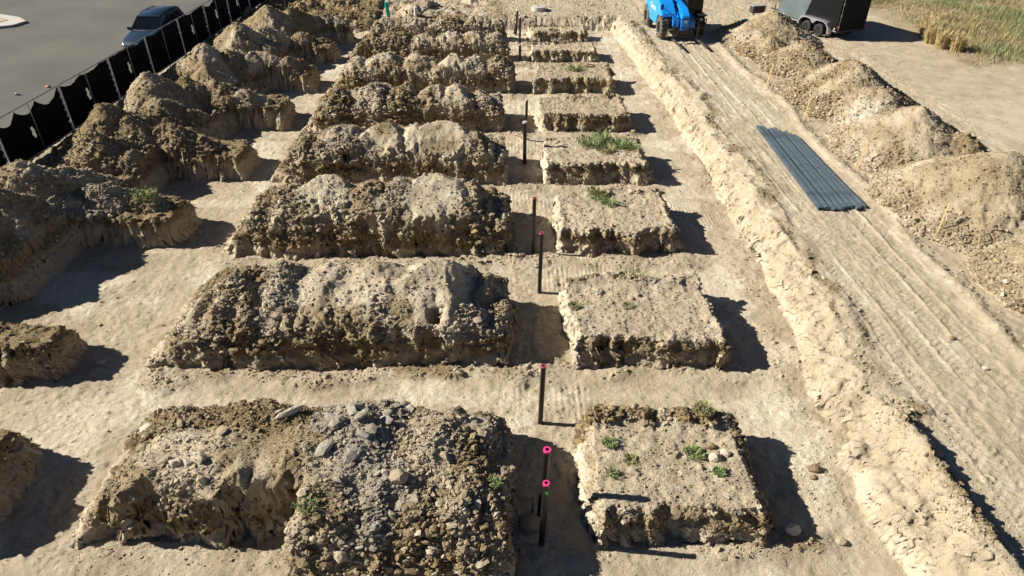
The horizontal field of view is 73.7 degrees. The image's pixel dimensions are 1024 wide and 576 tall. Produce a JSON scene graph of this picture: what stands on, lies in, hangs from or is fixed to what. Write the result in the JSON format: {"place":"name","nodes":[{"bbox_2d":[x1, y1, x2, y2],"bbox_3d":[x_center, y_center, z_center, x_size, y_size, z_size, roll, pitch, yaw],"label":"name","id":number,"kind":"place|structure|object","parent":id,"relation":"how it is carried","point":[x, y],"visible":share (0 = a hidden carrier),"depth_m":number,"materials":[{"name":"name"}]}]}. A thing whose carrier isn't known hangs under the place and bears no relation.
{"place":"outdoors","nodes":[
{"label":"outdoors","id":0,"kind":"place"},
{"bbox_2d":[0,0,237,161],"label":"road","id":1,"kind":"structure","parent":0,"point":[52,43],"depth_m":38.33,"materials":[{"name":"asphalt"}]},
{"bbox_2d":[0,14,26,28],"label":"kerb island","id":2,"kind":"structure","parent":1,"relation":"on","point":[13,21],"depth_m":41.66,"materials":[{"name":"concrete"}]},
{"bbox_2d":[122,2,183,52],"bbox_3d":[-19.344,-14.158,37.008,2.180,1.995,4.805,1,34,1],"label":"estate car","id":3,"kind":"object","parent":1,"relation":"on","point":[148,20],"visible":0.35,"depth_m":36.30,"materials":[{"name":"blue paint"}]},
{"bbox_2d":[0,0,1023,575],"bbox_3d":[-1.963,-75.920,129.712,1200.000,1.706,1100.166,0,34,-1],"label":"ground","id":4,"kind":"structure","parent":0,"point":[872,390],"depth_m":16.71,"materials":[{"name":"soil"}]},
{"bbox_2d":[0,144,8,166],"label":"site fence","id":5,"kind":"object","parent":4,"relation":"on","point":[3,160],"visible":0.38,"depth_m":23.13,"materials":[{"name":"fabric"}]},
{"bbox_2d":[0,85,73,162],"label":"site fence","id":6,"kind":"object","parent":4,"relation":"on","point":[50,124],"visible":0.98,"depth_m":24.73,"materials":[{"name":"black woven plastic fabric"},{"name":"galvanised steel"}]},
{"bbox_2d":[0,159,170,276],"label":"dirt heap","id":7,"kind":"object","parent":4,"relation":"on","point":[37,202],"visible":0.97,"depth_m":20.44,"materials":[{"name":"soil"}]},
{"bbox_2d":[129,185,156,202],"bbox_3d":[-11.370,-2.948,21.076,0.779,0.388,0.718,-15,37,-21],"label":"weed","id":8,"kind":"object","parent":7,"relation":"on","point":[144,198],"visible":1,"depth_m":21.02,"materials":[{"name":"green plant"}]},
{"bbox_2d":[58,58,120,129],"bbox_3d":[-17.154,-7.941,27.863,0.600,1.871,3.661,0,34,1],"label":"site fence","id":9,"kind":"object","parent":4,"relation":"on","point":[98,82],"visible":0.89,"depth_m":27.69,"materials":[{"name":"black woven plastic fabric"},{"name":"galvanised steel"}]},
{"bbox_2d":[107,37,154,98],"bbox_3d":[-17.109,-9.934,30.802,0.600,1.871,3.361,0,34,1],"label":"site fence","id":10,"kind":"object","parent":4,"relation":"on","point":[137,58],"visible":0.83,"depth_m":30.51,"materials":[{"name":"black woven plastic fabric"},{"name":"galvanised steel"}]},
{"bbox_2d":[51,102,228,176],"bbox_3d":[-14.188,-5.332,24.445,6.461,1.934,4.835,12,36,17],"label":"dirt heap","id":11,"kind":"object","parent":4,"relation":"on","point":[109,139],"visible":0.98,"depth_m":24.50,"materials":[{"name":"soil"}]},
{"bbox_2d":[144,19,186,73],"bbox_3d":[-17.063,-11.899,33.699,0.600,1.871,3.561,0,34,1],"label":"site fence","id":12,"kind":"object","parent":4,"relation":"on","point":[170,38],"visible":1,"depth_m":33.68,"materials":[{"name":"fabric"}]},
{"bbox_2d":[177,4,210,54],"bbox_3d":[-17.018,-13.863,36.597,0.600,1.871,3.361,0,34,1],"label":"site fence","id":13,"kind":"object","parent":4,"relation":"on","point":[196,19],"visible":0.97,"depth_m":36.56,"materials":[{"name":"fabric"}]},
{"bbox_2d":[115,71,272,125],"bbox_3d":[-13.694,-8.085,28.515,4.751,2.158,6.019,28,43,35],"label":"dirt heap","id":14,"kind":"object","parent":4,"relation":"on","point":[185,101],"visible":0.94,"depth_m":27.77,"materials":[{"name":"soil"}]},
{"bbox_2d":[203,0,231,38],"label":"site fence","id":15,"kind":"object","parent":4,"relation":"on","point":[220,23],"visible":0.99,"depth_m":39.35,"materials":[{"name":"fabric"}]},
{"bbox_2d":[161,42,310,86],"bbox_3d":[-13.170,-10.259,31.923,6.733,2.161,5.110,0,34,-1],"label":"dirt heap","id":16,"kind":"object","parent":4,"relation":"on","point":[202,62],"visible":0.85,"depth_m":31.89,"materials":[{"name":"soil"}]},
{"bbox_2d":[227,0,249,21],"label":"site fence","id":17,"kind":"object","parent":4,"relation":"on","point":[235,10],"visible":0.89,"depth_m":42.03,"materials":[{"name":"fabric"}]},
{"bbox_2d":[249,0,263,7],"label":"site fence","id":18,"kind":"object","parent":4,"relation":"on","point":[254,3],"visible":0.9,"depth_m":44.88,"materials":[{"name":"fabric"}]},
{"bbox_2d":[212,22,331,57],"bbox_3d":[-12.899,-12.765,35.495,6.074,2.148,4.748,0,34,-1],"label":"dirt heap","id":19,"kind":"object","parent":4,"relation":"on","point":[241,38],"visible":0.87,"depth_m":34.96,"materials":[{"name":"soil"}]},
{"bbox_2d":[69,397,517,575],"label":"spoil mound","id":20,"kind":"object","parent":4,"relation":"on","point":[254,469],"visible":0.98,"depth_m":12.01,"materials":[{"name":"soil"}]},
{"bbox_2d":[139,422,152,433],"bbox_3d":[-7.012,2.703,13.160,0.293,0.205,0.249,0,34,-1],"label":"stone","id":21,"kind":"object","parent":20,"relation":"on","point":[144,428],"visible":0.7,"depth_m":13.06,"materials":[{"name":"stone"}]},
{"bbox_2d":[159,455,171,463],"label":"stone","id":22,"kind":"object","parent":20,"relation":"on","point":[165,459],"visible":0.95,"depth_m":12.14,"materials":[{"name":"stone"}]},
{"bbox_2d":[168,458,180,466],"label":"stone","id":23,"kind":"object","parent":20,"relation":"on","point":[176,462],"visible":1,"depth_m":12.08,"materials":[{"name":"stone"}]},
{"bbox_2d":[274,404,303,418],"bbox_3d":[-4.216,2.347,12.941,0.616,0.083,0.133,-22,63,-35],"label":"stone","id":24,"kind":"object","parent":20,"relation":"on","point":[290,411],"visible":1,"depth_m":12.92,"materials":[{"name":"stone"}]},
{"bbox_2d":[290,493,318,515],"bbox_3d":[-3.427,3.604,11.383,0.418,0.176,0.405,17,38,23],"label":"weed","id":25,"kind":"object","parent":20,"relation":"on","point":[298,505],"visible":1,"depth_m":11.36,"materials":[{"name":"green plant"}]},
{"bbox_2d":[314,439,333,456],"bbox_3d":[-3.365,2.853,12.167,0.410,0.084,0.233,-41,64,-10],"label":"stone","id":26,"kind":"object","parent":20,"relation":"on","point":[324,447],"visible":1,"depth_m":12.14,"materials":[{"name":"stone"}]},
{"bbox_2d":[324,412,335,421],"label":"stone","id":27,"kind":"object","parent":20,"relation":"on","point":[328,417],"visible":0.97,"depth_m":12.52,"materials":[{"name":"stone"}]},
{"bbox_2d":[346,403,356,415],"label":"stone","id":28,"kind":"object","parent":20,"relation":"on","point":[351,409],"visible":1,"depth_m":12.62,"materials":[{"name":"stone"}]},
{"bbox_2d":[343,447,360,462],"bbox_3d":[-2.807,2.913,11.971,0.233,0.070,0.375,38,63,5],"label":"stone","id":29,"kind":"object","parent":20,"relation":"on","point":[349,456],"visible":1,"depth_m":11.94,"materials":[{"name":"stone"}]},
{"bbox_2d":[354,402,364,408],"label":"stone","id":30,"kind":"object","parent":20,"relation":"on","point":[359,405],"visible":0.98,"depth_m":12.80,"materials":[{"name":"stone"}]},
{"bbox_2d":[354,408,369,420],"bbox_3d":[-2.764,2.318,12.528,0.151,0.062,0.374,31,48,29],"label":"stone","id":31,"kind":"object","parent":20,"relation":"on","point":[363,413],"visible":1,"depth_m":12.51,"materials":[{"name":"stone"}]},
{"bbox_2d":[357,430,368,438],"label":"stone","id":32,"kind":"object","parent":20,"relation":"on","point":[363,434],"visible":1,"depth_m":12.23,"materials":[{"name":"stone"}]},
{"bbox_2d":[379,415,391,424],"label":"stone","id":33,"kind":"object","parent":20,"relation":"on","point":[386,419],"visible":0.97,"depth_m":12.65,"materials":[{"name":"stone"}]},
{"bbox_2d":[388,468,408,484],"bbox_3d":[-1.966,3.259,11.801,0.363,0.248,0.284,0,34,-1],"label":"stone","id":34,"kind":"object","parent":20,"relation":"on","point":[398,476],"visible":1,"depth_m":11.71,"materials":[{"name":"stone"}]},
{"bbox_2d":[488,473,501,488],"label":"weed","id":35,"kind":"object","parent":20,"relation":"on","point":[498,483],"visible":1,"depth_m":11.96,"materials":[{"name":"green plant"}]},
{"bbox_2d":[242,5,349,37],"bbox_3d":[-12.952,-15.334,39.037,4.280,1.998,6.879,23,40,30],"label":"dirt heap","id":36,"kind":"object","parent":4,"relation":"on","point":[290,21],"visible":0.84,"depth_m":38.47,"materials":[{"name":"soil"}]},
{"bbox_2d":[144,258,517,371],"bbox_3d":[-4.365,0.336,16.935,9.053,2.049,3.254,0,34,-1],"label":"spoil mound","id":37,"kind":"object","parent":4,"relation":"on","point":[330,314],"visible":1,"depth_m":16.20,"materials":[{"name":"soil"}]},
{"bbox_2d":[223,172,513,260],"bbox_3d":[-4.402,-2.503,21.135,8.972,2.068,3.359,0,34,-1],"label":"spoil mound","id":38,"kind":"object","parent":4,"relation":"on","point":[399,216],"visible":1,"depth_m":20.33,"materials":[{"name":"soil"}]},
{"bbox_2d":[384,2,390,17],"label":"green pipe","id":39,"kind":"object","parent":4,"relation":"on","point":[387,9],"visible":0.66,"depth_m":42.27,"materials":[{"name":"teal plastic"}]},
{"bbox_2d":[269,120,508,185],"bbox_3d":[-4.484,-5.147,25.126,8.868,1.923,2.981,0,34,-1],"label":"spoil mound","id":40,"kind":"object","parent":4,"relation":"on","point":[387,151],"visible":0.98,"depth_m":24.38,"materials":[{"name":"soil"}]},
{"bbox_2d":[301,81,505,133],"bbox_3d":[-4.631,-7.827,29.172,8.776,1.845,2.862,0,34,-1],"label":"spoil mound","id":41,"kind":"object","parent":4,"relation":"on","point":[405,104],"visible":0.99,"depth_m":28.47,"materials":[{"name":"soil"}]},
{"bbox_2d":[331,51,516,93],"bbox_3d":[-4.354,-10.602,33.306,9.258,1.769,2.665,0,34,-1],"label":"spoil mound","id":42,"kind":"object","parent":4,"relation":"on","point":[475,72],"visible":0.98,"depth_m":32.62,"materials":[{"name":"soil"}]},
{"bbox_2d":[345,30,510,63],"bbox_3d":[-4.627,-13.249,37.380,9.160,1.596,2.246,0,34,-1],"label":"spoil mound","id":43,"kind":"object","parent":4,"relation":"on","point":[440,47],"visible":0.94,"depth_m":36.90,"materials":[{"name":"soil"}]},
{"bbox_2d":[360,15,507,40],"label":"spoil mound","id":44,"kind":"object","parent":4,"relation":"on","point":[414,25],"visible":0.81,"depth_m":40.35,"materials":[{"name":"soil"}]},
{"bbox_2d":[515,9,518,34],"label":"riser pipe","id":45,"kind":"object","parent":4,"relation":"on","point":[516,24],"visible":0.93,"depth_m":41.63,"materials":[{"name":"black plastic"}]},
{"bbox_2d":[519,16,520,43],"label":"riser pipe","id":46,"kind":"object","parent":4,"relation":"on","point":[519,29],"visible":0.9,"depth_m":38.62,"materials":[{"name":"plastic"}]},
{"bbox_2d":[523,121,526,163],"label":"riser pipe","id":47,"kind":"object","parent":4,"relation":"on","point":[524,142],"visible":0.91,"depth_m":25.65,"materials":[{"name":"plastic"}]},
{"bbox_2d":[525,99,527,120],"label":"riser pipe","id":48,"kind":"object","parent":4,"relation":"on","point":[526,110],"visible":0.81,"depth_m":27.28,"materials":[{"name":"plastic"}]},
{"bbox_2d":[518,513,539,532],"bbox_3d":[0.333,4.367,12.627,0.423,0.305,0.402,0,34,-1],"label":"stone","id":49,"kind":"object","parent":4,"relation":"on","point":[529,522],"visible":0.97,"depth_m":12.54,"materials":[{"name":"stone"}]},
{"bbox_2d":[532,196,536,252],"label":"riser pipe","id":50,"kind":"object","parent":4,"relation":"on","point":[534,198],"visible":0.94,"depth_m":20.07,"materials":[{"name":"black"}]},
{"bbox_2d":[532,5,545,11],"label":"manhole ring","id":51,"kind":"object","parent":4,"relation":"on","point":[538,8],"visible":1,"depth_m":44.17,"materials":[{"name":"concrete"}]},
{"bbox_2d":[537,231,543,293],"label":"riser pipe","id":52,"kind":"object","parent":4,"relation":"on","point":[541,241],"visible":0.94,"depth_m":18.32,"materials":[{"name":"black"}]},
{"bbox_2d":[538,364,545,424],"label":"riser pipe","id":53,"kind":"object","parent":4,"relation":"on","point":[541,393],"visible":0.98,"depth_m":14.30,"materials":[{"name":"black"}]},
{"bbox_2d":[537,446,550,517],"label":"riser pipe","id":54,"kind":"object","parent":4,"relation":"on","point":[545,461],"visible":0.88,"depth_m":12.05,"materials":[{"name":"black"}]},
{"bbox_2d":[539,480,549,546],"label":"riser pipe","id":55,"kind":"object","parent":4,"relation":"on","point":[544,503],"visible":0.96,"depth_m":11.76,"materials":[{"name":"black"}]},
{"bbox_2d":[525,24,588,41],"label":"earth block","id":56,"kind":"structure","parent":4,"relation":"on","point":[545,34],"depth_m":40.68,"materials":[{"name":"soil"}]},
{"bbox_2d":[528,39,599,62],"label":"earth block","id":57,"kind":"structure","parent":4,"relation":"on","point":[567,51],"depth_m":37.13,"materials":[{"name":"soil"}]},
{"bbox_2d":[530,62,615,94],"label":"earth block","id":58,"kind":"structure","parent":4,"relation":"on","point":[593,78],"depth_m":32.89,"materials":[{"name":"soil"}]},
{"bbox_2d":[567,64,581,71],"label":"weed","id":59,"kind":"object","parent":58,"relation":"on","point":[575,67],"visible":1,"depth_m":33.73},
{"bbox_2d":[533,93,632,132],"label":"earth block","id":60,"kind":"structure","parent":4,"relation":"on","point":[578,112],"depth_m":28.73,"materials":[{"name":"soil"}]},
{"bbox_2d":[539,135,656,185],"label":"earth block","id":61,"kind":"structure","parent":4,"relation":"on","point":[567,161],"depth_m":24.61,"materials":[{"name":"soil"}]},
{"bbox_2d":[575,132,604,147],"bbox_3d":[2.950,-5.597,25.672,1.107,0.453,1.051,0,34,-1],"label":"weed","id":62,"kind":"object","parent":61,"relation":"on","point":[588,143],"visible":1,"depth_m":25.69,"materials":[{"name":"green plant"}]},
{"bbox_2d":[590,129,613,142],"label":"weed","id":63,"kind":"object","parent":61,"relation":"on","point":[601,135],"visible":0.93,"depth_m":26.00,"materials":[{"name":"green plant"}]},
{"bbox_2d":[595,141,615,154],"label":"weed","id":64,"kind":"object","parent":61,"relation":"on","point":[609,146],"visible":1,"depth_m":25.26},
{"bbox_2d":[608,137,629,149],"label":"weed","id":65,"kind":"object","parent":61,"relation":"on","point":[619,140],"visible":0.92,"depth_m":25.66,"materials":[{"name":"green plant"}]},
{"bbox_2d":[622,140,643,151],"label":"weed","id":66,"kind":"object","parent":61,"relation":"on","point":[631,146],"visible":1,"depth_m":25.34,"materials":[{"name":"green plant"}]},
{"bbox_2d":[551,186,682,257],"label":"earth block","id":67,"kind":"structure","parent":4,"relation":"on","point":[635,222],"depth_m":20.73,"materials":[{"name":"soil"}]},
{"bbox_2d":[589,185,600,193],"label":"weed","id":68,"kind":"object","parent":67,"relation":"on","point":[593,188],"visible":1,"depth_m":22.29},
{"bbox_2d":[588,191,606,199],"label":"weed","id":69,"kind":"object","parent":67,"relation":"on","point":[596,196],"visible":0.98,"depth_m":22.04,"materials":[{"name":"green plant"}]},
{"bbox_2d":[600,195,618,207],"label":"weed","id":70,"kind":"object","parent":67,"relation":"on","point":[607,203],"visible":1,"depth_m":21.72,"materials":[{"name":"green plant"}]},
{"bbox_2d":[557,269,731,370],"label":"earth block","id":71,"kind":"structure","parent":4,"relation":"on","point":[666,321],"depth_m":16.62,"materials":[{"name":"soil"}]},
{"bbox_2d":[567,301,581,309],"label":"weed","id":72,"kind":"object","parent":71,"relation":"on","point":[572,303],"visible":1,"depth_m":17.10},
{"bbox_2d":[573,403,773,550],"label":"earth block","id":73,"kind":"structure","parent":4,"relation":"on","point":[659,491],"depth_m":12.64,"materials":[{"name":"soil"}]},
{"bbox_2d":[601,435,617,448],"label":"weed","id":74,"kind":"object","parent":73,"relation":"on","point":[607,439],"visible":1,"depth_m":13.30,"materials":[{"name":"green plant"}]},
{"bbox_2d":[603,465,618,477],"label":"weed","id":75,"kind":"object","parent":73,"relation":"on","point":[610,467],"visible":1,"depth_m":12.68,"materials":[{"name":"green plant"}]},
{"bbox_2d":[623,452,638,464],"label":"weed","id":76,"kind":"object","parent":73,"relation":"on","point":[628,455],"visible":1,"depth_m":12.98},
{"bbox_2d":[683,443,705,460],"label":"weed","id":77,"kind":"object","parent":73,"relation":"on","point":[691,450],"visible":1,"depth_m":13.13,"materials":[{"name":"green plant"}]},
{"bbox_2d":[694,399,714,415],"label":"weed","id":78,"kind":"object","parent":73,"relation":"on","point":[702,403],"visible":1,"depth_m":13.73,"materials":[{"name":"plant"}]},
{"bbox_2d":[704,442,716,449],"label":"stone","id":79,"kind":"object","parent":73,"relation":"on","point":[711,446],"visible":1,"depth_m":13.21,"materials":[{"name":"stone"}]},
{"bbox_2d":[709,452,720,461],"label":"stone","id":80,"kind":"object","parent":73,"relation":"on","point":[714,456],"visible":1,"depth_m":12.95,"materials":[{"name":"stone"}]},
{"bbox_2d":[712,465,726,477],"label":"weed","id":81,"kind":"object","parent":73,"relation":"on","point":[717,469],"visible":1,"depth_m":12.70,"materials":[{"name":"green plant"}]},
{"bbox_2d":[720,448,731,457],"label":"stone","id":82,"kind":"object","parent":73,"relation":"on","point":[725,453],"visible":1,"depth_m":13.06,"materials":[{"name":"stone"}]},
{"bbox_2d":[643,0,707,48],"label":"telehandler","id":83,"kind":"object","parent":4,"relation":"on","point":[684,16],"visible":1,"depth_m":37.83,"materials":[{"name":"metal"}]},
{"bbox_2d":[749,4,766,14],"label":"generator box","id":84,"kind":"object","parent":4,"relation":"on","point":[757,8],"visible":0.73,"depth_m":43.05,"materials":[{"name":"brown metal"}]},
{"bbox_2d":[714,11,821,60],"bbox_3d":[14.332,-14.431,37.761,5.836,1.644,7.717,0,34,-1],"label":"sand heap","id":85,"kind":"object","parent":4,"relation":"on","point":[752,37],"visible":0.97,"depth_m":36.88,"materials":[{"name":"sand"}]},
{"bbox_2d":[756,125,823,209],"bbox_3d":[9.745,-4.466,24.298,0.241,0.155,7.117,1,34,1],"label":"pipe","id":86,"kind":"object","parent":4,"relation":"on","point":[801,183],"visible":1,"depth_m":23.67,"materials":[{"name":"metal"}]},
{"bbox_2d":[784,523,800,535],"bbox_3d":[5.092,4.375,12.363,0.296,0.209,0.215,0,34,-1],"label":"stone","id":87,"kind":"object","parent":4,"relation":"on","point":[792,529],"visible":1,"depth_m":12.31,"materials":[{"name":"stone"}]},
{"bbox_2d":[753,40,837,77],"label":"sand heap","id":88,"kind":"object","parent":4,"relation":"on","point":[795,59],"visible":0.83,"depth_m":33.06,"materials":[{"name":"sand"}]},
{"bbox_2d":[761,126,829,210],"bbox_3d":[9.919,-4.446,24.269,0.241,0.155,7.043,0,34,1],"label":"pipe","id":89,"kind":"object","parent":4,"relation":"on","point":[819,198],"visible":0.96,"depth_m":23.35,"materials":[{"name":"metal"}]},
{"bbox_2d":[768,128,837,211],"bbox_3d":[10.129,-4.348,24.124,0.241,0.155,6.915,1,34,1],"label":"pipe","id":90,"kind":"object","parent":4,"relation":"on","point":[808,176],"visible":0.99,"depth_m":23.61,"materials":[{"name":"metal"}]},
{"bbox_2d":[773,127,843,210],"bbox_3d":[10.326,-4.374,24.162,0.241,0.155,6.971,1,34,1],"label":"pipe","id":91,"kind":"object","parent":4,"relation":"on","point":[835,202],"visible":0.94,"depth_m":23.48,"materials":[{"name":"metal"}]},
{"bbox_2d":[779,130,848,209],"bbox_3d":[10.475,-4.335,24.105,0.241,0.155,6.590,0,34,0],"label":"pipe","id":92,"kind":"object","parent":4,"relation":"on","point":[836,196],"visible":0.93,"depth_m":23.07,"materials":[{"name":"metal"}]},
{"bbox_2d":[808,464,820,472],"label":"stone","id":93,"kind":"object","parent":4,"relation":"on","point":[814,468],"visible":1,"depth_m":13.62,"materials":[{"name":"stone"}]},
{"bbox_2d":[783,131,854,209],"bbox_3d":[10.673,-4.316,24.076,0.241,0.155,6.436,0,34,0],"label":"pipe","id":94,"kind":"object","parent":4,"relation":"on","point":[825,177],"visible":0.95,"depth_m":23.55,"materials":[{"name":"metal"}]},
{"bbox_2d":[771,0,871,35],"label":"cargo trailer","id":95,"kind":"object","parent":4,"relation":"on","point":[830,16],"visible":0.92,"depth_m":38.38,"materials":[{"name":"black"}]},
{"bbox_2d":[788,133,861,210],"bbox_3d":[10.823,-4.227,23.945,0.241,0.155,6.303,-1,34,-1],"label":"pipe","id":96,"kind":"object","parent":4,"relation":"on","point":[857,206],"visible":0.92,"depth_m":22.94,"materials":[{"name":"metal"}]},
{"bbox_2d":[793,134,866,208],"bbox_3d":[10.996,-4.213,23.924,0.241,0.155,6.058,-1,34,-1],"label":"pipe","id":97,"kind":"object","parent":4,"relation":"on","point":[847,189],"visible":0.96,"depth_m":23.25,"materials":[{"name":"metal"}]},
{"bbox_2d":[836,537,846,544],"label":"stone","id":98,"kind":"object","parent":4,"relation":"on","point":[841,541],"visible":1,"depth_m":12.30,"materials":[{"name":"stone"}]},
{"bbox_2d":[772,58,918,125],"bbox_3d":[14.748,-8.796,29.273,5.618,1.808,6.630,0,34,-1],"label":"sand heap","id":99,"kind":"object","parent":4,"relation":"on","point":[838,92],"visible":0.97,"depth_m":28.50,"materials":[{"name":"sand"}]},
{"bbox_2d":[824,106,989,172],"bbox_3d":[14.610,-5.864,24.971,5.722,1.789,4.740,0,34,-1],"label":"sand heap","id":100,"kind":"object","parent":4,"relation":"on","point":[899,136],"visible":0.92,"depth_m":24.07,"materials":[{"name":"sand"}]},
{"bbox_2d":[917,17,937,37],"bbox_3d":[23.519,-14.783,38.600,1.112,1.200,1.155,0,34,-1],"label":"straw clump","id":101,"kind":"object","parent":4,"relation":"on","point":[921,30],"visible":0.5,"depth_m":38.56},
{"bbox_2d":[917,11,937,32],"bbox_3d":[23.952,-15.363,39.478,1.148,1.217,1.102,-8,35,-12],"label":"straw clump","id":102,"kind":"object","parent":4,"relation":"on","point":[922,21],"visible":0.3,"depth_m":39.49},
{"bbox_2d":[922,21,940,43],"bbox_3d":[23.105,-14.060,37.532,1.087,1.195,1.195,0,34,-1],"label":"straw clump","id":103,"kind":"object","parent":4,"relation":"on","point":[929,36],"visible":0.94,"depth_m":37.47,"materials":[{"name":"plant"}]},
{"bbox_2d":[937,203,949,232],"bbox_3d":[12.447,-1.977,19.674,0.095,0.954,0.296,25,41,32],"label":"survey stake","id":104,"kind":"object","parent":4,"relation":"on","point":[945,213],"visible":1,"depth_m":19.68,"materials":[{"name":"beige wood"}]},
{"bbox_2d":[864,151,1023,251],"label":"sand heap","id":105,"kind":"object","parent":4,"relation":"on","point":[981,193],"visible":0.99,"depth_m":20.18,"materials":[{"name":"sand"}]},
{"bbox_2d":[933,27,955,48],"bbox_3d":[23.180,-13.421,36.650,1.085,1.139,1.203,0,34,-1],"label":"straw clump","id":106,"kind":"object","parent":4,"relation":"on","point":[942,40],"visible":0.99,"depth_m":36.62,"materials":[{"name":"plant"}]},
{"bbox_2d":[948,30,970,52],"bbox_3d":[23.695,-13.107,36.166,0.974,1.180,1.145,-13,36,-19],"label":"straw clump","id":107,"kind":"object","parent":4,"relation":"on","point":[958,44],"visible":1,"depth_m":36.16,"materials":[{"name":"plant"}]},
{"bbox_2d":[961,238,1023,315],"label":"sand heap","id":108,"kind":"object","parent":4,"relation":"on","point":[996,269],"visible":1,"depth_m":17.98,"materials":[{"name":"sand"}]},
{"bbox_2d":[870,0,1023,65],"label":"dry grass","id":109,"kind":"structure","parent":0,"point":[1016,13],"depth_m":41.48,"materials":[{"name":"yellow"}]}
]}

